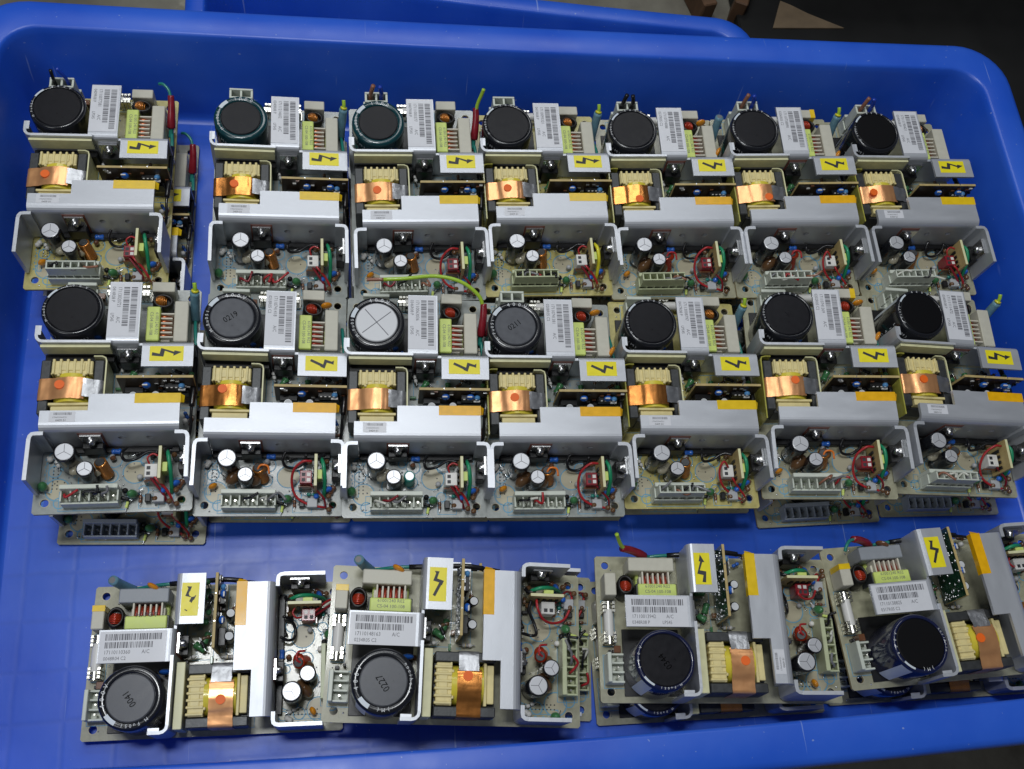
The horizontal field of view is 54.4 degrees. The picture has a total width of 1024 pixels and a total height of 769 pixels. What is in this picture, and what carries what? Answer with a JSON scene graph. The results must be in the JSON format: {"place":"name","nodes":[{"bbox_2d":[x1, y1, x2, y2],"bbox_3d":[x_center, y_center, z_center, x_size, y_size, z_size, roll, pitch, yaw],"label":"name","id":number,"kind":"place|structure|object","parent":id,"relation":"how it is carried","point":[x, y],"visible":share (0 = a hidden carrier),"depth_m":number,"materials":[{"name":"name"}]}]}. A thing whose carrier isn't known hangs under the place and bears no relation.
{"place":"outdoors","nodes":[
{"label":"outdoors","id":0,"kind":"place"},
{"bbox_2d":[0,0,1023,768],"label":"ground","id":1,"kind":"structure","parent":0,"point":[1004,758],"depth_m":0.63,"materials":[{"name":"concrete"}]},
{"bbox_2d":[185,0,749,37],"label":"plastic tray","id":2,"kind":"object","parent":1,"relation":"on","point":[541,14],"visible":0.16,"depth_m":0.73,"materials":[{"name":"blue plastic"}]},
{"bbox_2d":[0,1,1023,768],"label":"plastic tray","id":3,"kind":"object","parent":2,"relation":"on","point":[200,63],"visible":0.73,"depth_m":0.58,"materials":[{"name":"blue plastic"}]},
{"bbox_2d":[43,132,199,300],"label":"power supply board","id":4,"kind":"object","parent":3,"relation":"in","point":[183,219],"visible":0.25,"depth_m":0.60,"materials":[{"name":"grey"}]},
{"bbox_2d":[12,67,178,290],"bbox_3d":[-0.232,-0.117,0.560,0.078,0.040,0.127,-1,69,-9],"label":"power supply board","id":5,"kind":"object","parent":4,"relation":"on","point":[100,182],"visible":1,"depth_m":0.55,"materials":[{"name":"grey metal"}]},
{"bbox_2d":[49,330,207,544],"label":"power supply board","id":6,"kind":"object","parent":3,"relation":"in","point":[164,528],"visible":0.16,"depth_m":0.53,"materials":[{"name":"grey"}]},
{"bbox_2d":[22,282,201,515],"bbox_3d":[-0.202,0.001,0.513,0.078,0.035,0.127,0,66,-11],"label":"power supply board","id":7,"kind":"object","parent":6,"relation":"on","point":[116,410],"visible":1,"depth_m":0.50,"materials":[{"name":"grey metal"}]},
{"bbox_2d":[80,571,342,741],"bbox_3d":[-0.149,0.135,0.502,0.127,0.034,0.078,0,67,-9],"label":"power supply board","id":8,"kind":"object","parent":3,"relation":"on","point":[191,655],"visible":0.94,"depth_m":0.50,"materials":[{"name":"grey metal"}]},
{"bbox_2d":[209,317,350,522],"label":"power supply board","id":9,"kind":"object","parent":3,"relation":"in","point":[332,505],"visible":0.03,"depth_m":0.55,"materials":[{"name":"grey"}]},
{"bbox_2d":[189,288,346,516],"bbox_3d":[-0.127,0.005,0.529,0.077,0.034,0.127,1,69,-10],"label":"power supply board","id":10,"kind":"object","parent":9,"relation":"on","point":[268,441],"visible":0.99,"depth_m":0.52,"materials":[{"name":"grey metal"}]},
{"bbox_2d":[217,141,348,316],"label":"power supply board","id":11,"kind":"object","parent":3,"relation":"in","point":[336,289],"visible":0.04,"depth_m":0.60,"materials":[{"name":"grey metal"}]},
{"bbox_2d":[208,88,348,298],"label":"power supply board","id":12,"kind":"object","parent":11,"relation":"on","point":[280,199],"visible":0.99,"depth_m":0.57,"materials":[{"name":"grey metal"}]},
{"bbox_2d":[348,159,478,311],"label":"power supply board","id":13,"kind":"object","parent":3,"relation":"in","point":[362,292],"visible":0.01,"depth_m":0.61,"materials":[{"name":"grey metal"}]},
{"bbox_2d":[349,84,490,300],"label":"power supply board","id":14,"kind":"object","parent":13,"relation":"on","point":[417,183],"visible":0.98,"depth_m":0.57,"materials":[{"name":"grey metal"}]},
{"bbox_2d":[342,274,491,518],"bbox_3d":[-0.051,0.005,0.536,0.078,0.035,0.129,1,69,-7],"label":"power supply board","id":15,"kind":"object","parent":3,"relation":"in","point":[416,445],"visible":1,"depth_m":0.53,"materials":[{"name":"grey metal"}]},
{"bbox_2d":[352,504,488,521],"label":"power supply board","id":16,"kind":"object","parent":3,"relation":"in","point":[476,506],"visible":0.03,"depth_m":0.56,"materials":[{"name":"grey plastic"}]},
{"bbox_2d":[453,562,590,720],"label":"power supply board","id":17,"kind":"object","parent":3,"relation":"in","point":[585,667],"visible":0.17,"depth_m":0.54,"materials":[{"name":"grey plastic"}]},
{"bbox_2d":[321,555,579,727],"bbox_3d":[-0.026,0.126,0.490,0.127,0.035,0.078,4,67,-8],"label":"power supply board","id":18,"kind":"object","parent":17,"relation":"on","point":[433,641],"visible":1,"depth_m":0.49,"materials":[{"name":"grey metal"}]},
{"bbox_2d":[479,285,605,314],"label":"power supply board","id":19,"kind":"object","parent":3,"relation":"in","point":[595,300],"visible":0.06,"depth_m":0.61,"materials":[{"name":"grey plastic"}]},
{"bbox_2d":[475,97,620,297],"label":"power supply board","id":20,"kind":"object","parent":19,"relation":"on","point":[552,231],"visible":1,"depth_m":0.59,"materials":[{"name":"grey metal"}]},
{"bbox_2d":[489,503,619,520],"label":"power supply board","id":21,"kind":"object","parent":3,"relation":"in","point":[614,505],"visible":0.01,"depth_m":0.57,"materials":[{"name":"grey"}]},
{"bbox_2d":[481,291,634,518],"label":"power supply board","id":22,"kind":"object","parent":21,"relation":"on","point":[553,431],"visible":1,"depth_m":0.54,"materials":[{"name":"grey metal"}]},
{"bbox_2d":[599,287,726,314],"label":"power supply board","id":23,"kind":"object","parent":3,"relation":"in","point":[604,300],"visible":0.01,"depth_m":0.62,"materials":[{"name":"grey plastic"}]},
{"bbox_2d":[595,93,747,300],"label":"power supply board","id":24,"kind":"object","parent":23,"relation":"on","point":[671,217],"visible":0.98,"depth_m":0.60,"materials":[{"name":"grey metal"}]},
{"bbox_2d":[625,377,748,514],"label":"power supply board","id":25,"kind":"object","parent":3,"relation":"in","point":[680,511],"visible":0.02,"depth_m":0.58,"materials":[{"name":"grey plastic"}]},
{"bbox_2d":[607,296,773,509],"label":"power supply board","id":26,"kind":"object","parent":25,"relation":"on","point":[692,437],"visible":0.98,"depth_m":0.55,"materials":[{"name":"grey metal"}]},
{"bbox_2d":[585,582,823,725],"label":"power supply board","id":27,"kind":"object","parent":3,"relation":"in","point":[621,714],"visible":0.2,"depth_m":0.53,"materials":[{"name":"grey"}]},
{"bbox_2d":[594,533,843,703],"bbox_3d":[0.109,0.122,0.516,0.127,0.038,0.080,2,65,-5],"label":"power supply board","id":28,"kind":"object","parent":27,"relation":"on","point":[698,624],"visible":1,"depth_m":0.51,"materials":[{"name":"grey metal"}]},
{"bbox_2d":[719,287,752,314],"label":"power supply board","id":29,"kind":"object","parent":3,"relation":"in","point":[735,303],"visible":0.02,"depth_m":0.64,"materials":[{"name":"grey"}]},
{"bbox_2d":[709,93,874,298],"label":"power supply board","id":30,"kind":"object","parent":29,"relation":"on","point":[795,214],"visible":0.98,"depth_m":0.60,"materials":[{"name":"grey metal"}]},
{"bbox_2d":[737,327,889,528],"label":"power supply board","id":31,"kind":"object","parent":3,"relation":"in","point":[786,513],"visible":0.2,"depth_m":0.58,"materials":[{"name":"grey plastic"}]},
{"bbox_2d":[741,288,914,499],"bbox_3d":[0.177,0.000,0.565,0.077,0.035,0.127,0,67,-2],"label":"power supply board","id":32,"kind":"object","parent":31,"relation":"on","point":[828,420],"visible":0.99,"depth_m":0.56,"materials":[{"name":"grey metal"}]},
{"bbox_2d":[848,285,872,306],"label":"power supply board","id":33,"kind":"object","parent":3,"relation":"in","point":[869,300],"visible":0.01,"depth_m":0.64,"materials":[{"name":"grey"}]},
{"bbox_2d":[825,97,996,295],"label":"power supply board","id":34,"kind":"object","parent":33,"relation":"on","point":[919,220],"visible":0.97,"depth_m":0.62,"materials":[{"name":"grey metal"}]},
{"bbox_2d":[810,567,1023,705],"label":"power supply board","id":35,"kind":"object","parent":3,"relation":"in","point":[1004,685],"visible":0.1,"depth_m":0.55,"materials":[{"name":"grey"}]},
{"bbox_2d":[819,522,1023,690],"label":"power supply board","id":36,"kind":"object","parent":3,"relation":"in","point":[925,606],"visible":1,"depth_m":0.53,"materials":[{"name":"grey metal"}]},
{"bbox_2d":[877,481,1015,516],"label":"power supply board","id":37,"kind":"object","parent":3,"relation":"in","point":[914,505],"visible":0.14,"depth_m":0.60,"materials":[{"name":"grey plastic"}]},
{"bbox_2d":[860,287,1023,497],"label":"power supply board","id":38,"kind":"object","parent":37,"relation":"on","point":[960,415],"visible":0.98,"depth_m":0.57,"materials":[{"name":"grey metal"}]},
{"bbox_2d":[684,0,716,16],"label":"wooden strip","id":39,"kind":"object","parent":1,"relation":"on","point":[703,8],"visible":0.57,"depth_m":0.82,"materials":[{"name":"brown wood"}]},
{"bbox_2d":[727,0,748,23],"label":"wooden strip","id":40,"kind":"object","parent":1,"relation":"on","point":[738,7],"visible":0.82,"depth_m":0.82,"materials":[{"name":"brown wood"}]},
{"bbox_2d":[729,0,1023,127],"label":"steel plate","id":41,"kind":"object","parent":1,"relation":"on","point":[992,30],"depth_m":0.84,"materials":[{"name":"black metal"}]},
{"bbox_2d":[773,1,843,28],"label":"cardboard scrap","id":42,"kind":"object","parent":41,"relation":"on","point":[788,16],"visible":1,"depth_m":0.83,"materials":[{"name":"brown cardboard"}]}
]}

